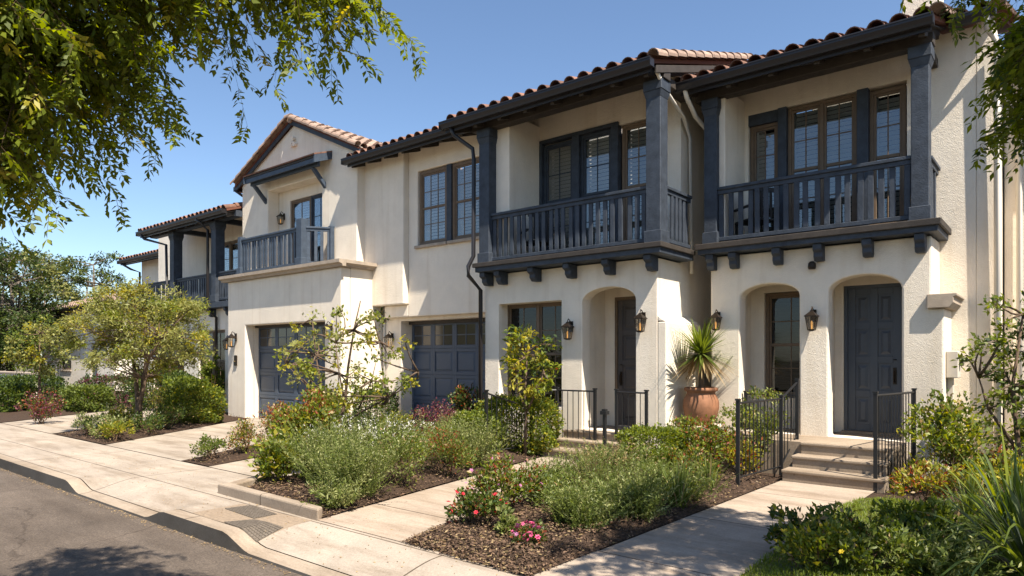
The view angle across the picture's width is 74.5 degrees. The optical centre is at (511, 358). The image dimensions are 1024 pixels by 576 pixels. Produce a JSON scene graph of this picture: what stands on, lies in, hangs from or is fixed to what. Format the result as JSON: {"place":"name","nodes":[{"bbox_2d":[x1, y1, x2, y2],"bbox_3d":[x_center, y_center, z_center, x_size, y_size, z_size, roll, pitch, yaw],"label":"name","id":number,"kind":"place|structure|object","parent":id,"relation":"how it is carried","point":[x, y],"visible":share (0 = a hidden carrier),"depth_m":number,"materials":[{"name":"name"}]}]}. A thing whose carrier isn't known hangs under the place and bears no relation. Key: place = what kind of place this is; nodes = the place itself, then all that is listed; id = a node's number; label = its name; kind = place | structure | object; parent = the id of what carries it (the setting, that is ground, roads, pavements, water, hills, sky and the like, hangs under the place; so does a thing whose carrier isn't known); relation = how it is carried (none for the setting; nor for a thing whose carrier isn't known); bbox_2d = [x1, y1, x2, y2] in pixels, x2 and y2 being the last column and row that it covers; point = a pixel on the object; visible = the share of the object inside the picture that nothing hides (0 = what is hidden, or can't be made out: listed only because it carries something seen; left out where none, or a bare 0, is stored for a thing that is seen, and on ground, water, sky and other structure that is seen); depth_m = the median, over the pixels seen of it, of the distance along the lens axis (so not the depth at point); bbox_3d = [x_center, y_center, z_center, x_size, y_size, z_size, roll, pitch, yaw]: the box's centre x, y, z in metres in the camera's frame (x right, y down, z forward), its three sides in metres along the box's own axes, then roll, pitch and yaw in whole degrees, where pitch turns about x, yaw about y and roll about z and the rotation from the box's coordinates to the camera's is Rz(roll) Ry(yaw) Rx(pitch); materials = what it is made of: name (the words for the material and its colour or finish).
{"place":"outdoors","nodes":[
{"label":"outdoors","id":0,"kind":"place"},
{"bbox_2d":[0,395,132,422],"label":"garden soil","id":1,"kind":"structure","parent":0,"point":[13,416],"depth_m":20.02,"materials":[{"name":"soil"}]},
{"bbox_2d":[0,381,37,412],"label":"hedge","id":2,"kind":"object","parent":1,"relation":"on","point":[17,389],"visible":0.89,"depth_m":20.86,"materials":[{"name":"green"}]},
{"bbox_2d":[0,372,68,404],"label":"hedge","id":3,"kind":"object","parent":1,"relation":"on","point":[49,382],"visible":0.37,"depth_m":23.42,"materials":[{"name":"green"}]},
{"bbox_2d":[0,314,75,403],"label":"tree","id":4,"kind":"object","parent":1,"relation":"on","point":[35,361],"visible":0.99,"depth_m":20.92,"materials":[{"name":"green plant"}]},
{"bbox_2d":[56,381,116,412],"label":"hedge","id":5,"kind":"object","parent":1,"relation":"on","point":[69,394],"visible":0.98,"depth_m":21.21,"materials":[{"name":"green plant"}]},
{"bbox_2d":[71,371,150,405],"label":"hedge","id":6,"kind":"object","parent":1,"relation":"on","point":[100,379],"visible":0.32,"depth_m":23.61,"materials":[{"name":"green"}]},
{"bbox_2d":[4,407,158,433],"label":"driveway","id":7,"kind":"structure","parent":0,"point":[52,425],"depth_m":17.48,"materials":[{"name":"concrete"}]},
{"bbox_2d":[14,389,66,423],"bbox_3d":[-12.114,1.244,17.360,1.073,0.908,1.126,0,0,8],"label":"loropetalum","id":8,"kind":"object","parent":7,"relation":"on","point":[43,409],"visible":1,"depth_m":17.30,"materials":[{"name":"brown"}]},
{"bbox_2d":[120,366,192,409],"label":"hedge","id":9,"kind":"object","parent":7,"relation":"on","point":[132,391],"visible":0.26,"depth_m":21.92,"materials":[{"name":"green"}]},
{"bbox_2d":[0,468,301,575],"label":"road","id":10,"kind":"structure","parent":0,"point":[47,531],"depth_m":6.69,"materials":[{"name":"grey asphalt"}]},
{"bbox_2d":[0,459,310,575],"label":"kerb face","id":11,"kind":"object","parent":10,"relation":"on","point":[201,532],"visible":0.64,"depth_m":7.29},
{"bbox_2d":[0,454,348,575],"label":"kerb","id":12,"kind":"structure","parent":10,"relation":"on","point":[244,541],"depth_m":6.92,"materials":[{"name":"beige concrete"}]},
{"bbox_2d":[57,413,245,443],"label":"garden soil","id":13,"kind":"structure","parent":0,"point":[227,418],"depth_m":15.04,"materials":[{"name":"brown soil"}]},
{"bbox_2d":[52,276,218,428],"bbox_3d":[-8.466,-0.062,15.351,3.246,3.642,3.509,0,0,-19],"label":"olive tree","id":14,"kind":"object","parent":13,"relation":"on","point":[133,347],"visible":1,"depth_m":15.05,"materials":[{"name":"green plant"}]},
{"bbox_2d":[159,381,227,423],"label":"boxwood","id":15,"kind":"object","parent":13,"relation":"on","point":[210,390],"visible":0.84,"depth_m":17.22,"materials":[{"name":"green plant"}]},
{"bbox_2d":[108,417,286,460],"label":"driveway","id":16,"kind":"structure","parent":0,"point":[174,445],"depth_m":13.70,"materials":[{"name":"beige concrete"}]},
{"bbox_2d":[182,427,371,465],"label":"garden soil","id":17,"kind":"structure","parent":0,"point":[241,455],"depth_m":11.30,"materials":[{"name":"soil"}]},
{"bbox_2d":[223,415,266,452],"bbox_3d":[-4.655,1.335,11.720,0.710,0.721,0.760,0,0,39],"label":"abelia","id":18,"kind":"object","parent":17,"relation":"on","point":[244,432],"visible":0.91,"depth_m":11.62,"materials":[{"name":"yellow"}]},
{"bbox_2d":[350,389,399,428],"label":"boxwood","id":19,"kind":"object","parent":17,"relation":"on","point":[393,398],"visible":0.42,"depth_m":15.91,"materials":[{"name":"green"}]},
{"bbox_2d":[0,362,599,575],"bbox_3d":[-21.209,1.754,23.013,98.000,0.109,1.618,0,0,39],"label":"sidewalk","id":20,"kind":"structure","parent":0,"point":[353,549],"depth_m":8.37,"materials":[{"name":"beige concrete"}]},
{"bbox_2d":[0,0,429,271],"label":"street tree","id":21,"kind":"object","parent":20,"relation":"on","point":[69,57],"visible":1,"depth_m":2.73,"materials":[{"name":"green plant"}]},
{"bbox_2d":[193,504,311,534],"bbox_3d":[-2.807,1.732,7.219,1.330,0.069,0.641,0,0,39],"label":"ramp pad","id":22,"kind":"object","parent":20,"relation":"on","point":[225,515],"visible":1,"depth_m":7.17,"materials":[{"name":"beige concrete"}]},
{"bbox_2d":[224,519,283,541],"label":"tactile paving","id":23,"kind":"structure","parent":22,"relation":"on","point":[256,530],"depth_m":6.78,"materials":[{"name":"concrete"}]},
{"bbox_2d":[218,472,321,520],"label":"planter kerb","id":24,"kind":"structure","parent":20,"relation":"on","point":[238,489],"depth_m":7.77,"materials":[{"name":"beige concrete"}]},
{"bbox_2d":[900,0,1023,183],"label":"street tree","id":25,"kind":"object","parent":20,"relation":"on","point":[1007,69],"visible":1,"depth_m":4.47,"materials":[{"name":"green plant"}]},
{"bbox_2d":[249,446,541,516],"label":"garden soil","id":26,"kind":"structure","parent":0,"point":[403,489],"depth_m":8.87,"materials":[{"name":"brown soil"}]},
{"bbox_2d":[244,425,304,484],"bbox_3d":[-3.071,1.294,8.932,0.772,0.806,0.968,0,0,-39],"label":"photinia","id":27,"kind":"object","parent":26,"relation":"on","point":[279,467],"visible":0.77,"depth_m":8.78,"materials":[{"name":"green plant"}]},
{"bbox_2d":[266,384,346,449],"bbox_3d":[-3.014,1.029,9.857,1.101,1.333,1.219,0,0,-29],"label":"nandina","id":28,"kind":"object","parent":26,"relation":"on","point":[298,414],"visible":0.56,"depth_m":9.70,"materials":[{"name":"green plant"}]},
{"bbox_2d":[269,415,380,487],"bbox_3d":[-2.433,1.203,8.778,1.684,0.909,1.633,0,0,39],"label":"lavender","id":29,"kind":"object","parent":26,"relation":"on","point":[316,439],"visible":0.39,"depth_m":8.64,"materials":[{"name":"green plant"}]},
{"bbox_2d":[300,474,377,509],"bbox_3d":[-1.952,1.512,7.545,0.768,0.390,0.806,0,0,4],"label":"santolina","id":30,"kind":"object","parent":26,"relation":"on","point":[342,494],"visible":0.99,"depth_m":7.43,"materials":[{"name":"green plant"}]},
{"bbox_2d":[283,428,419,500],"bbox_3d":[-1.879,1.236,7.949,1.749,0.842,1.560,0,0,39],"label":"lavender","id":31,"kind":"object","parent":26,"relation":"on","point":[340,465],"visible":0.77,"depth_m":7.82,"materials":[{"name":"green plant"}]},
{"bbox_2d":[292,405,422,471],"bbox_3d":[-2.196,1.171,9.833,1.753,0.943,1.948,0,0,39],"label":"lavender","id":32,"kind":"object","parent":26,"relation":"on","point":[358,426],"visible":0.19,"depth_m":9.61,"materials":[{"name":"green plant"}]},
{"bbox_2d":[366,426,434,489],"bbox_3d":[-1.449,1.268,8.705,1.025,0.856,0.976,0,0,-19],"label":"westringia","id":33,"kind":"object","parent":26,"relation":"on","point":[408,453],"visible":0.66,"depth_m":8.57,"materials":[{"name":"green plant"}]},
{"bbox_2d":[411,425,480,478],"bbox_3d":[-0.904,1.312,9.464,1.029,0.772,0.922,0,0,39],"label":"westringia","id":34,"kind":"object","parent":26,"relation":"on","point":[451,449],"visible":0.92,"depth_m":9.34,"materials":[{"name":"green plant"}]},
{"bbox_2d":[403,410,519,468],"bbox_3d":[-0.768,1.219,10.295,1.750,0.856,1.841,0,0,39],"label":"lavender","id":35,"kind":"object","parent":26,"relation":"on","point":[474,441],"visible":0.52,"depth_m":10.09,"materials":[{"name":"green plant"}]},
{"bbox_2d":[447,384,483,413],"bbox_3d":[-1.005,1.109,14.252,0.820,1.172,0.852,0,0,39],"label":"camellia","id":36,"kind":"object","parent":26,"relation":"on","point":[461,398],"visible":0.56,"depth_m":14.09,"materials":[{"name":"green"}]},
{"bbox_2d":[449,407,508,453],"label":"boxwood","id":37,"kind":"object","parent":26,"relation":"on","point":[470,415],"visible":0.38,"depth_m":11.37,"materials":[{"name":"green"}]},
{"bbox_2d":[474,390,565,455],"bbox_3d":[0.117,1.132,12.006,1.808,1.150,0.947,0,0,39],"label":"boxwood","id":38,"kind":"object","parent":26,"relation":"on","point":[546,407],"visible":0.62,"depth_m":11.60,"materials":[{"name":"green plant"}]},
{"bbox_2d":[498,323,562,455],"bbox_3d":[0.332,0.565,11.508,1.092,2.372,1.292,0,0,7],"label":"citrus tree","id":39,"kind":"object","parent":26,"relation":"on","point":[515,363],"visible":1,"depth_m":11.34,"materials":[{"name":"green plant"}]},
{"bbox_2d":[319,457,575,541],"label":"path","id":40,"kind":"structure","parent":0,"point":[405,517],"depth_m":7.34,"materials":[{"name":"beige concrete"}]},
{"bbox_2d":[0,382,1009,575],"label":"garden soil","id":41,"kind":"structure","parent":0,"point":[776,477],"depth_m":8.91,"materials":[{"name":"brown soil"}]},
{"bbox_2d":[0,303,47,370],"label":"tree","id":42,"kind":"object","parent":41,"relation":"on","point":[7,321],"visible":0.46,"depth_m":36.56,"materials":[{"name":"green plant"}]},
{"bbox_2d":[0,236,79,371],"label":"tree","id":43,"kind":"object","parent":41,"relation":"on","point":[32,293],"visible":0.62,"depth_m":38.64,"materials":[{"name":"green plant"}]},
{"bbox_2d":[1,248,90,371],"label":"tree","id":44,"kind":"object","parent":41,"relation":"on","point":[61,283],"visible":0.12,"depth_m":50.53,"materials":[{"name":"green plant"}]},
{"bbox_2d":[42,294,134,390],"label":"house","id":45,"kind":"structure","parent":41,"relation":"on","point":[72,374],"depth_m":38.54,"materials":[{"name":"paint"}]},
{"bbox_2d":[48,251,134,302],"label":"tree","id":46,"kind":"object","parent":41,"relation":"on","point":[105,276],"visible":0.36,"depth_m":51.45,"materials":[{"name":"green plant"}]},
{"bbox_2d":[117,249,157,300],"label":"townhouse","id":47,"kind":"structure","parent":41,"relation":"on","point":[148,260],"depth_m":29.03,"materials":[{"name":"paint"}]},
{"bbox_2d":[135,202,297,411],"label":"townhouse","id":48,"kind":"structure","parent":41,"relation":"on","point":[197,253],"depth_m":22.38,"materials":[{"name":"paint"}]},
{"bbox_2d":[201,330,225,394],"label":"window","id":49,"kind":"structure","parent":48,"relation":"in","point":[221,333],"depth_m":21.74,"materials":[{"name":"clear glass"}]},
{"bbox_2d":[218,113,463,426],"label":"townhouse","id":50,"kind":"structure","parent":41,"relation":"on","point":[303,257],"depth_m":18.14,"materials":[{"name":"paint"}]},
{"bbox_2d":[259,325,324,417],"bbox_3d":[-5.825,0.395,18.133,3.740,2.590,0.121,0,0,39],"label":"garage door","id":51,"kind":"structure","parent":50,"relation":"in","point":[272,388],"depth_m":18.61,"materials":[{"name":"blue wood"}]},
{"bbox_2d":[272,301,419,434],"bbox_3d":[-2.659,0.426,10.810,3.374,2.655,1.631,0,0,39],"label":"young tree","id":52,"kind":"object","parent":41,"relation":"on","point":[380,398],"visible":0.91,"depth_m":10.62,"materials":[{"name":"green plant"}]},
{"bbox_2d":[61,413,775,575],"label":"mulch chips","id":53,"kind":"object","parent":41,"relation":"on","point":[456,551],"visible":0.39,"depth_m":6.23,"materials":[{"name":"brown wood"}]},
{"bbox_2d":[444,484,510,525],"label":"rose bush","id":54,"kind":"object","parent":53,"relation":"on","point":[468,503],"visible":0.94,"depth_m":6.50,"materials":[{"name":"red plant"}]},
{"bbox_2d":[464,450,547,512],"bbox_3d":[-0.106,1.338,7.242,0.938,0.719,0.934,0,0,39],"label":"salvia bush","id":55,"kind":"object","parent":53,"relation":"on","point":[501,479],"visible":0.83,"depth_m":7.11,"materials":[{"name":"plant"}]},
{"bbox_2d":[509,518,547,550],"bbox_3d":[0.154,1.553,5.875,0.308,0.289,0.360,0,0,39],"label":"flower mound","id":56,"kind":"object","parent":53,"relation":"on","point":[523,531],"visible":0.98,"depth_m":5.85,"materials":[{"name":"plant"}]},
{"bbox_2d":[521,469,652,530],"bbox_3d":[0.691,1.417,6.664,1.201,0.512,1.448,0,0,39],"label":"catmint","id":57,"kind":"object","parent":53,"relation":"on","point":[574,509],"visible":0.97,"depth_m":6.48,"materials":[{"name":"green plant"}]},
{"bbox_2d":[546,436,663,477],"bbox_3d":[1.049,1.358,9.024,1.854,0.614,1.407,0,0,25],"label":"catmint","id":58,"kind":"object","parent":53,"relation":"on","point":[619,456],"visible":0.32,"depth_m":8.91,"materials":[{"name":"green plant"}]},
{"bbox_2d":[553,454,661,503],"bbox_3d":[1.056,1.379,7.707,1.116,0.572,1.375,0,0,-4],"label":"rosemary","id":59,"kind":"object","parent":53,"relation":"on","point":[601,471],"visible":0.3,"depth_m":7.71,"materials":[{"name":"green plant"}]},
{"bbox_2d":[565,462,712,522],"bbox_3d":[1.226,1.391,6.912,1.442,0.560,1.450,0,0,39],"label":"catmint","id":60,"kind":"object","parent":53,"relation":"on","point":[645,505],"visible":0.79,"depth_m":6.85,"materials":[{"name":"green plant"}]},
{"bbox_2d":[614,422,696,468],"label":"boxwood","id":61,"kind":"object","parent":53,"relation":"on","point":[635,432],"visible":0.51,"depth_m":10.13,"materials":[{"name":"green plant"}]},
{"bbox_2d":[604,452,743,496],"bbox_3d":[1.864,1.400,8.071,1.602,0.544,1.408,0,0,6],"label":"catmint","id":62,"kind":"object","parent":53,"relation":"on","point":[660,471],"visible":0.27,"depth_m":7.93,"materials":[{"name":"green plant"}]},
{"bbox_2d":[658,452,722,513],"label":"agapanthus","id":63,"kind":"object","parent":53,"relation":"on","point":[679,489],"visible":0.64,"depth_m":7.43,"materials":[{"name":"plant"}]},
{"bbox_2d":[665,443,723,479],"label":"ground shrub","id":64,"kind":"object","parent":53,"relation":"on","point":[690,452],"visible":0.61,"depth_m":9.09,"materials":[{"name":"green plant"}]},
{"bbox_2d":[671,414,744,471],"bbox_3d":[2.844,1.254,9.947,1.024,0.885,0.998,0,0,39],"label":"nandina","id":65,"kind":"object","parent":53,"relation":"on","point":[716,431],"visible":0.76,"depth_m":9.85,"materials":[{"name":"green plant"}]},
{"bbox_2d":[719,436,763,473],"bbox_3d":[3.192,1.379,9.404,0.617,0.637,0.668,0,0,39],"label":"heuchera","id":66,"kind":"object","parent":53,"relation":"on","point":[731,455],"visible":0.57,"depth_m":9.35,"materials":[{"name":"yellow"}]},
{"bbox_2d":[735,379,799,484],"bbox_3d":[3.586,0.988,9.358,0.079,1.365,1.963,0,0,45],"label":"iron railing","id":67,"kind":"object","parent":53,"relation":"on","point":[780,399],"visible":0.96,"depth_m":9.29,"materials":[{"name":"black metal"}]},
{"bbox_2d":[341,48,752,451],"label":"townhouse","id":68,"kind":"structure","parent":41,"relation":"on","point":[602,167],"depth_m":12.77,"materials":[{"name":"paint"}]},
{"bbox_2d":[414,166,447,248],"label":"window","id":69,"kind":"structure","parent":68,"relation":"in","point":[437,202],"depth_m":15.98,"materials":[{"name":"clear glass"}]},
{"bbox_2d":[412,322,484,424],"bbox_3d":[-1.376,0.405,16.103,2.990,2.570,0.121,0,0,39],"label":"garage door","id":70,"kind":"structure","parent":68,"relation":"in","point":[445,356],"depth_m":16.34,"materials":[{"name":"blue wood"}]},
{"bbox_2d":[447,158,478,243],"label":"window","id":71,"kind":"structure","parent":68,"relation":"in","point":[465,203],"depth_m":15.33,"materials":[{"name":"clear glass"}]},
{"bbox_2d":[508,302,561,405],"bbox_3d":[0.538,-0.080,13.069,1.580,2.000,0.104,0,0,39],"label":"window","id":72,"kind":"structure","parent":68,"relation":"in","point":[544,318],"depth_m":13.02,"materials":[{"name":"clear glass"}]},
{"bbox_2d":[544,140,571,250],"bbox_3d":[1.053,-3.170,13.664,0.740,2.300,0.380,0,0,39],"label":"window","id":73,"kind":"structure","parent":68,"relation":"in","point":[561,173],"depth_m":13.65,"materials":[{"name":"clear glass"}]},
{"bbox_2d":[581,129,610,245],"bbox_3d":[1.744,-3.180,13.096,0.710,2.320,0.380,0,0,39],"label":"window","id":74,"kind":"structure","parent":68,"relation":"in","point":[599,160],"depth_m":13.10,"materials":[{"name":"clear glass"}]},
{"bbox_2d":[618,300,635,425],"bbox_3d":[2.194,0.085,12.470,0.540,2.330,0.124,0,0,39],"label":"front door","id":75,"kind":"structure","parent":68,"relation":"in","point":[626,308],"depth_m":12.54,"materials":[{"name":"black wood"}]},
{"bbox_2d":[622,120,645,240],"bbox_3d":[2.434,-3.180,12.541,0.660,2.320,0.380,0,0,39],"label":"window","id":76,"kind":"structure","parent":68,"relation":"in","point":[633,142],"depth_m":12.57,"materials":[{"name":"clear glass"}]},
{"bbox_2d":[541,429,630,459],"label":"front steps","id":77,"kind":"structure","parent":41,"relation":"on","point":[573,436],"depth_m":11.57,"materials":[{"name":"concrete"}]},
{"bbox_2d":[531,387,596,440],"bbox_3d":[0.935,1.093,11.848,1.192,1.155,0.339,0,0,18],"label":"iron railing","id":78,"kind":"object","parent":77,"relation":"on","point":[557,390],"visible":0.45,"depth_m":11.68,"materials":[{"name":"black"}]},
{"bbox_2d":[674,423,720,463],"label":"pot plinth","id":79,"kind":"structure","parent":41,"relation":"on","point":[702,434],"depth_m":10.93,"materials":[{"name":"paint"}]},
{"bbox_2d":[683,387,718,424],"bbox_3d":[3.135,0.792,11.174,0.584,0.615,0.584,0,0,39],"label":"clay pot","id":80,"kind":"object","parent":79,"relation":"on","point":[701,402],"visible":0.88,"depth_m":10.95,"materials":[{"name":"orange ceramic"}]},
{"bbox_2d":[670,318,737,387],"bbox_3d":[3.108,-0.084,11.155,1.420,1.251,1.372,0,0,39],"label":"spiky yucca","id":81,"kind":"object","parent":80,"relation":"in","point":[700,358],"visible":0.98,"depth_m":11.00,"materials":[{"name":"green plant"}]},
{"bbox_2d":[718,385,791,470],"bbox_3d":[3.660,1.046,10.173,1.018,1.299,1.059,0,0,39],"label":"viburnum","id":82,"kind":"object","parent":41,"relation":"on","point":[756,392],"visible":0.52,"depth_m":10.07,"materials":[{"name":"green plant"}]},
{"bbox_2d":[672,0,1019,485],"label":"townhouse","id":83,"kind":"structure","parent":41,"relation":"on","point":[882,251],"depth_m":10.51,"materials":[{"name":"paint"}]},
{"bbox_2d":[751,122,777,237],"bbox_3d":[4.557,-3.110,11.973,0.500,1.980,0.380,0,0,39],"label":"window","id":84,"kind":"structure","parent":83,"relation":"in","point":[764,145],"depth_m":11.95,"materials":[{"name":"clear glass"}]},
{"bbox_2d":[766,292,799,396],"bbox_3d":[4.807,-0.230,11.585,0.840,1.800,0.100,0,0,39],"label":"window","id":85,"kind":"structure","parent":83,"relation":"in","point":[782,309],"depth_m":11.67,"materials":[{"name":"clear glass"}]},
{"bbox_2d":[788,93,856,233],"bbox_3d":[5.272,-3.200,11.355,1.090,2.160,0.384,0,0,39],"label":"window","id":86,"kind":"structure","parent":83,"relation":"in","point":[825,137],"depth_m":11.25,"materials":[{"name":"clear glass"}]},
{"bbox_2d":[848,286,900,432],"bbox_3d":[5.753,0.025,10.708,0.755,2.290,0.124,0,0,39],"label":"front door","id":87,"kind":"structure","parent":83,"relation":"in","point":[874,314],"depth_m":10.73,"materials":[{"name":"blue wood"}]},
{"bbox_2d":[870,84,906,224],"bbox_3d":[6.035,-3.185,10.756,0.510,2.130,0.380,0,0,39],"label":"window","id":88,"kind":"structure","parent":83,"relation":"in","point":[888,114],"depth_m":10.68,"materials":[{"name":"clear glass"}]},
{"bbox_2d":[872,388,916,492],"bbox_3d":[5.156,1.077,9.051,1.456,1.305,0.069,0,0,-41],"label":"iron railing","id":89,"kind":"object","parent":41,"relation":"on","point":[876,395],"visible":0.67,"depth_m":8.87,"materials":[{"name":"black metal"}]},
{"bbox_2d":[887,458,963,502],"bbox_3d":[4.753,1.428,7.708,0.770,0.538,0.668,0,0,39],"label":"euphorbia","id":90,"kind":"object","parent":41,"relation":"on","point":[919,472],"visible":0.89,"depth_m":7.69,"materials":[{"name":"green"}]},
{"bbox_2d":[896,388,1006,493],"bbox_3d":[5.499,1.031,8.410,1.124,1.329,1.367,0,0,39],"label":"viburnum","id":91,"kind":"object","parent":41,"relation":"on","point":[950,416],"visible":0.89,"depth_m":8.33,"materials":[{"name":"green plant"}]},
{"bbox_2d":[950,443,1023,505],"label":"euphorbia","id":92,"kind":"object","parent":41,"relation":"on","point":[981,465],"visible":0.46,"depth_m":7.32,"materials":[{"name":"green plant"}]},
{"bbox_2d":[951,290,1023,480],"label":"tall shrub","id":93,"kind":"object","parent":41,"relation":"on","point":[1011,398],"visible":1,"depth_m":8.46,"materials":[{"name":"green plant"}]},
{"bbox_2d":[1004,25,1023,457],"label":"townhouse","id":94,"kind":"structure","parent":41,"relation":"on","point":[1013,237],"depth_m":10.84,"materials":[{"name":"paint"}]},
{"bbox_2d":[0,0,1023,355],"label":"sky","id":95,"kind":"structure","parent":0,"point":[481,51],"materials":[{"name":"blue"}]},
{"bbox_2d":[535,481,874,575],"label":"path","id":96,"kind":"structure","parent":0,"point":[715,541],"depth_m":6.22,"materials":[{"name":"beige concrete"}]},
{"bbox_2d":[781,442,890,493],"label":"front steps","id":97,"kind":"structure","parent":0,"point":[845,466],"depth_m":9.13,"materials":[{"name":"beige concrete"}]},
{"bbox_2d":[735,495,1021,575],"bbox_3d":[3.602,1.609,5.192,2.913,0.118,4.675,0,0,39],"label":"lawn grass","id":98,"kind":"structure","parent":0,"point":[787,568],"depth_m":5.28,"materials":[{"name":"green plant"}]},
{"bbox_2d":[763,503,838,552],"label":"ground shrub","id":99,"kind":"object","parent":98,"relation":"on","point":[792,517],"visible":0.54,"depth_m":5.75,"materials":[{"name":"green plant"}]},
{"bbox_2d":[772,521,858,575],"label":"ground shrub","id":100,"kind":"object","parent":98,"relation":"on","point":[818,540],"visible":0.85,"depth_m":5.04,"materials":[{"name":"green plant"}]},
{"bbox_2d":[806,500,896,555],"bbox_3d":[2.862,1.470,5.706,0.733,0.454,0.620,0,0,39],"label":"ground shrub","id":101,"kind":"object","parent":98,"relation":"on","point":[857,524],"visible":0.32,"depth_m":5.70,"materials":[{"name":"green plant"}]},
{"bbox_2d":[816,515,934,575],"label":"ground shrub","id":102,"kind":"object","parent":98,"relation":"on","point":[861,559],"visible":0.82,"depth_m":4.92,"materials":[{"name":"green plant"}]},
{"bbox_2d":[870,493,970,536],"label":"ground shrub","id":103,"kind":"object","parent":98,"relation":"on","point":[938,507],"visible":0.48,"depth_m":5.73,"materials":[{"name":"green plant"}]},
{"bbox_2d":[896,510,975,553],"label":"ground shrub","id":104,"kind":"object","parent":98,"relation":"on","point":[908,520],"visible":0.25,"depth_m":5.49,"materials":[{"name":"green plant"}]},
{"bbox_2d":[857,515,1022,575],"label":"shrub","id":105,"kind":"object","parent":98,"relation":"on","point":[942,558],"visible":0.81,"depth_m":4.87,"materials":[{"name":"green plant"}]},
{"bbox_2d":[902,447,1023,575],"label":"flax","id":106,"kind":"object","parent":98,"relation":"on","point":[1015,548],"visible":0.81,"depth_m":5.02,"materials":[{"name":"green plant"}]},
{"bbox_2d":[915,422,1023,553],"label":"flax","id":107,"kind":"object","parent":98,"relation":"on","point":[997,497],"visible":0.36,"depth_m":6.06,"materials":[{"name":"green plant"}]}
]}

